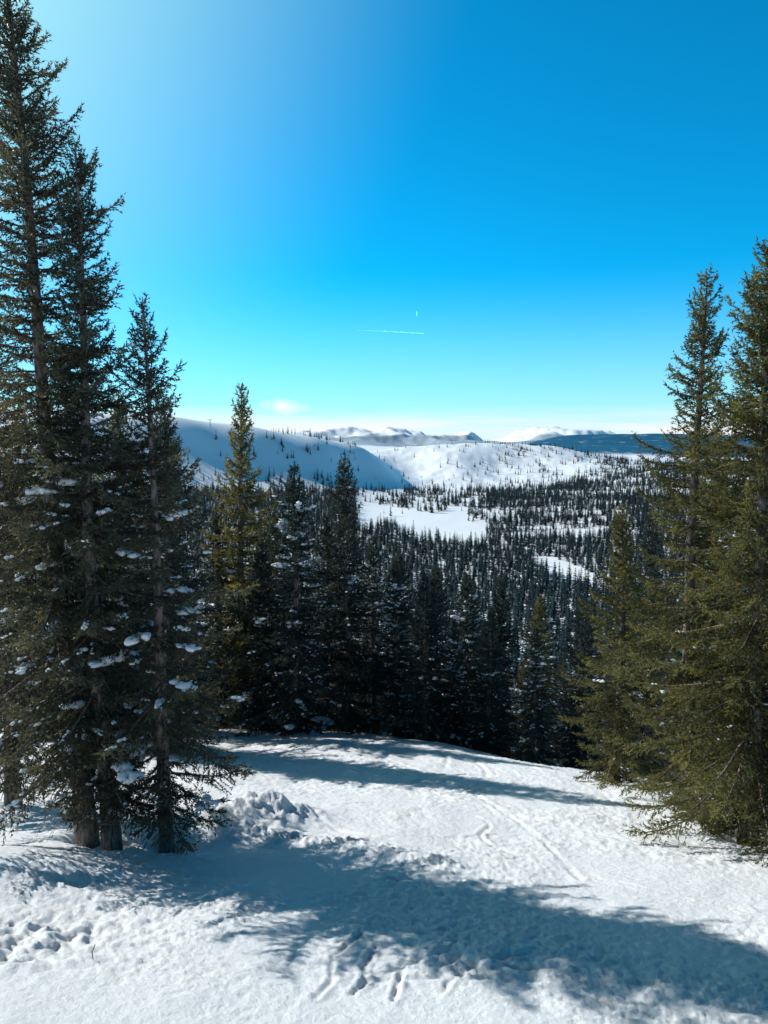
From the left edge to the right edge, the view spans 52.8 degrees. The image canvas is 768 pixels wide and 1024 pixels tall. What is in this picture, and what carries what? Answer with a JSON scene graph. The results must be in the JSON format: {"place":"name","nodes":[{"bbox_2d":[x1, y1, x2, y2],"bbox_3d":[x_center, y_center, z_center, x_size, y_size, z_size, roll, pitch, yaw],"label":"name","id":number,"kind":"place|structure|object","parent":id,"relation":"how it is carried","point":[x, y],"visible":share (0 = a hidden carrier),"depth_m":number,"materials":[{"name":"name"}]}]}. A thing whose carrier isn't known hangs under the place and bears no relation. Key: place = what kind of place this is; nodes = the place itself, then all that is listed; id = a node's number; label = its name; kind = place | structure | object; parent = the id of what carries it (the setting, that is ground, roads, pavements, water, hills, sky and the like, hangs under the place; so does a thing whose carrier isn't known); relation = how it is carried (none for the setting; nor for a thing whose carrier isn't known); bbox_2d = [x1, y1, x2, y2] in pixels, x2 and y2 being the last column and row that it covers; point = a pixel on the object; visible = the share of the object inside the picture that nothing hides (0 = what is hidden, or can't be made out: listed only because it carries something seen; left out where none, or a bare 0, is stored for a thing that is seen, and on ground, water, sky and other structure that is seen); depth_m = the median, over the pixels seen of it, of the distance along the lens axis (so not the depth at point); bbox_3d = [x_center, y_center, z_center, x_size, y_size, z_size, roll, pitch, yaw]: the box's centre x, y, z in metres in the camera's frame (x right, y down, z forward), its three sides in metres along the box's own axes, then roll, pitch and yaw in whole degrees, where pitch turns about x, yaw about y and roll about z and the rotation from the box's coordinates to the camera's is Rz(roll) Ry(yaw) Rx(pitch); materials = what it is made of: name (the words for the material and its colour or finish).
{"place":"outdoors","nodes":[
{"label":"outdoors","id":0,"kind":"place"},
{"bbox_2d":[0,408,767,1023],"bbox_3d":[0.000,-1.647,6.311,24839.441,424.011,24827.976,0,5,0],"label":"snowy mountain terrain","id":1,"kind":"structure","parent":0,"point":[346,878],"depth_m":12.12,"materials":[{"name":"white snow"}]},
{"bbox_2d":[0,404,62,736],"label":"spruce tree","id":2,"kind":"object","parent":1,"relation":"on","point":[35,648],"visible":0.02,"depth_m":28.48,"materials":[{"name":"green plant"}]},
{"bbox_2d":[0,300,102,806],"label":"spruce tree","id":3,"kind":"object","parent":1,"relation":"on","point":[8,685],"visible":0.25,"depth_m":17.09,"materials":[{"name":"green plant"}]},
{"bbox_2d":[16,410,116,742],"bbox_3d":[-11.889,2.424,29.402,4.729,14.386,4.679,-2,5,-17],"label":"spruce tree","id":4,"kind":"object","parent":1,"relation":"on","point":[67,548],"visible":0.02,"depth_m":28.84,"materials":[{"name":"green plant"}]},
{"bbox_2d":[0,135,218,850],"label":"spruce tree","id":5,"kind":"object","parent":1,"relation":"on","point":[90,632],"visible":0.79,"depth_m":13.60,"materials":[{"name":"green plant"}]},
{"bbox_2d":[0,0,222,848],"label":"spruce tree","id":6,"kind":"object","parent":1,"relation":"on","point":[25,180],"visible":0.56,"depth_m":13.73,"materials":[{"name":"green plant"}]},
{"bbox_2d":[78,392,178,740],"bbox_3d":[-9.610,2.445,28.006,4.088,13.777,4.419,3,6,35],"label":"spruce tree","id":7,"kind":"object","parent":1,"relation":"on","point":[116,430],"visible":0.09,"depth_m":27.40,"materials":[{"name":"green plant"}]},
{"bbox_2d":[103,460,153,727],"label":"spruce tree","id":8,"kind":"object","parent":1,"relation":"on","point":[138,477],"visible":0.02,"depth_m":32.48,"materials":[{"name":"green plant"}]},
{"bbox_2d":[51,293,260,857],"bbox_3d":[-4.193,1.585,14.117,3.927,11.116,4.048,-4,5,-24],"label":"spruce tree","id":9,"kind":"object","parent":1,"relation":"on","point":[164,786],"visible":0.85,"depth_m":13.95,"materials":[{"name":"green plant"}]},
{"bbox_2d":[114,396,236,756],"bbox_3d":[-7.027,2.477,25.822,4.229,13.000,4.274,1,5,7],"label":"spruce tree","id":10,"kind":"object","parent":1,"relation":"on","point":[168,583],"visible":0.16,"depth_m":25.51,"materials":[{"name":"green plant"}]},
{"bbox_2d":[139,435,248,732],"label":"spruce tree","id":11,"kind":"object","parent":1,"relation":"on","point":[205,612],"visible":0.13,"depth_m":31.38,"materials":[{"name":"green plant"}]},
{"bbox_2d":[188,507,255,729],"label":"spruce tree","id":12,"kind":"object","parent":1,"relation":"on","point":[217,581],"visible":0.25,"depth_m":33.75,"materials":[{"name":"green plant"}]},
{"bbox_2d":[190,381,289,729],"bbox_3d":[-5.910,2.477,33.590,4.908,16.108,4.541,3,6,31],"label":"spruce tree","id":13,"kind":"object","parent":1,"relation":"on","point":[239,582],"visible":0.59,"depth_m":32.98,"materials":[{"name":"green plant"}]},
{"bbox_2d":[216,536,305,731],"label":"spruce tree","id":14,"kind":"object","parent":1,"relation":"on","point":[262,701],"visible":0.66,"depth_m":32.30,"materials":[{"name":"green plant"}]},
{"bbox_2d":[235,506,314,724],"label":"spruce tree","id":15,"kind":"object","parent":1,"relation":"on","point":[274,544],"visible":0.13,"depth_m":35.21,"materials":[{"name":"green plant"}]},
{"bbox_2d":[225,461,363,738],"bbox_3d":[-3.618,3.923,31.279,4.381,12.097,5.135,3,6,28],"label":"spruce tree","id":16,"kind":"object","parent":1,"relation":"on","point":[296,643],"visible":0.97,"depth_m":31.21,"materials":[{"name":"green plant"}]},
{"bbox_2d":[290,510,368,729],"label":"spruce tree","id":17,"kind":"object","parent":1,"relation":"on","point":[321,572],"visible":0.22,"depth_m":34.70,"materials":[{"name":"green plant"}]},
{"bbox_2d":[283,454,404,734],"bbox_3d":[-1.955,4.005,33.403,4.903,13.107,4.955,5,7,44],"label":"spruce tree","id":18,"kind":"object","parent":1,"relation":"on","point":[345,692],"visible":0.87,"depth_m":33.17,"materials":[{"name":"green plant"}]},
{"bbox_2d":[334,533,419,735],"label":"spruce tree","id":19,"kind":"object","parent":1,"relation":"on","point":[373,602],"visible":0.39,"depth_m":35.38,"materials":[{"name":"green plant"}]},
{"bbox_2d":[0,428,767,784],"bbox_3d":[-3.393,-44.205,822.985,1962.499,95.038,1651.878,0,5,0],"label":"distant forest","id":20,"kind":"object","parent":1,"relation":"on","point":[522,556],"visible":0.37,"depth_m":531.25,"materials":[{"name":"green plant"}]},
{"bbox_2d":[353,554,430,738],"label":"spruce tree","id":21,"kind":"object","parent":1,"relation":"on","point":[392,604],"visible":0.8,"depth_m":33.44,"materials":[{"name":"green plant"}]},
{"bbox_2d":[363,549,433,735],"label":"spruce tree","id":22,"kind":"object","parent":1,"relation":"on","point":[400,556],"visible":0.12,"depth_m":37.42,"materials":[{"name":"green plant"}]},
{"bbox_2d":[369,571,476,743],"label":"spruce tree","id":23,"kind":"object","parent":1,"relation":"on","point":[424,712],"visible":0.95,"depth_m":30.98,"materials":[{"name":"green plant"}]},
{"bbox_2d":[398,563,473,746],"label":"spruce tree","id":24,"kind":"object","parent":1,"relation":"on","point":[435,574],"visible":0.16,"depth_m":36.42,"materials":[{"name":"green plant"}]},
{"bbox_2d":[429,619,480,749],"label":"spruce tree","id":25,"kind":"object","parent":1,"relation":"on","point":[455,690],"visible":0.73,"depth_m":31.58,"materials":[{"name":"green plant"}]},
{"bbox_2d":[431,571,495,751],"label":"spruce tree","id":26,"kind":"object","parent":1,"relation":"on","point":[469,599],"visible":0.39,"depth_m":35.00,"materials":[{"name":"green plant"}]},
{"bbox_2d":[448,579,506,750],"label":"spruce tree","id":27,"kind":"object","parent":1,"relation":"on","point":[475,605],"visible":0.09,"depth_m":39.04,"materials":[{"name":"green plant"}]},
{"bbox_2d":[454,605,528,757],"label":"spruce tree","id":28,"kind":"object","parent":1,"relation":"on","point":[487,742],"visible":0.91,"depth_m":30.60,"materials":[{"name":"green plant"}]},
{"bbox_2d":[462,572,526,760],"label":"spruce tree","id":29,"kind":"object","parent":1,"relation":"on","point":[500,609],"visible":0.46,"depth_m":34.45,"materials":[{"name":"green plant"}]},
{"bbox_2d":[501,593,567,765],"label":"spruce tree","id":30,"kind":"object","parent":1,"relation":"on","point":[547,650],"visible":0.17,"depth_m":35.62,"materials":[{"name":"green plant"}]},
{"bbox_2d":[501,597,569,765],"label":"spruce tree","id":31,"kind":"object","parent":1,"relation":"on","point":[537,612],"visible":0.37,"depth_m":32.09,"materials":[{"name":"green plant"}]},
{"bbox_2d":[509,626,570,764],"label":"spruce tree","id":32,"kind":"object","parent":1,"relation":"on","point":[533,706],"visible":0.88,"depth_m":28.58,"materials":[{"name":"green plant"}]},
{"bbox_2d":[537,595,611,771],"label":"spruce tree","id":33,"kind":"object","parent":1,"relation":"on","point":[578,753],"visible":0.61,"depth_m":29.08,"materials":[{"name":"green plant"}]},
{"bbox_2d":[548,598,616,769],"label":"spruce tree","id":34,"kind":"object","parent":1,"relation":"on","point":[592,634],"visible":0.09,"depth_m":32.54,"materials":[{"name":"green plant"}]},
{"bbox_2d":[557,504,681,788],"bbox_3d":[6.263,3.933,21.003,3.230,8.372,3.491,-4,6,-39],"label":"spruce tree","id":35,"kind":"object","parent":1,"relation":"on","point":[622,725],"visible":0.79,"depth_m":20.91,"materials":[{"name":"green plant"}]},
{"bbox_2d":[588,505,680,781],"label":"spruce tree","id":36,"kind":"object","parent":1,"relation":"on","point":[651,572],"visible":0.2,"depth_m":24.25,"materials":[{"name":"green plant"}]},
{"bbox_2d":[584,263,766,806],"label":"spruce tree","id":37,"kind":"object","parent":1,"relation":"on","point":[689,565],"visible":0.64,"depth_m":17.30,"materials":[{"name":"green plant"}]},
{"bbox_2d":[611,236,767,867],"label":"spruce tree","id":38,"kind":"object","parent":1,"relation":"on","point":[750,800],"visible":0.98,"depth_m":14.57,"materials":[{"name":"green plant"}]},
{"bbox_2d":[640,417,767,786],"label":"spruce tree","id":39,"kind":"object","parent":1,"relation":"on","point":[713,493],"visible":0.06,"depth_m":20.07,"materials":[{"name":"green plant"}]},
{"bbox_2d":[673,453,767,817],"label":"spruce tree","id":40,"kind":"object","parent":1,"relation":"on","point":[719,754],"visible":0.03,"depth_m":17.17,"materials":[{"name":"green plant"}]},
{"bbox_2d":[0,0,767,440],"label":"sky","id":41,"kind":"structure","parent":0,"point":[539,191],"materials":[{"name":"blue"}]}
]}

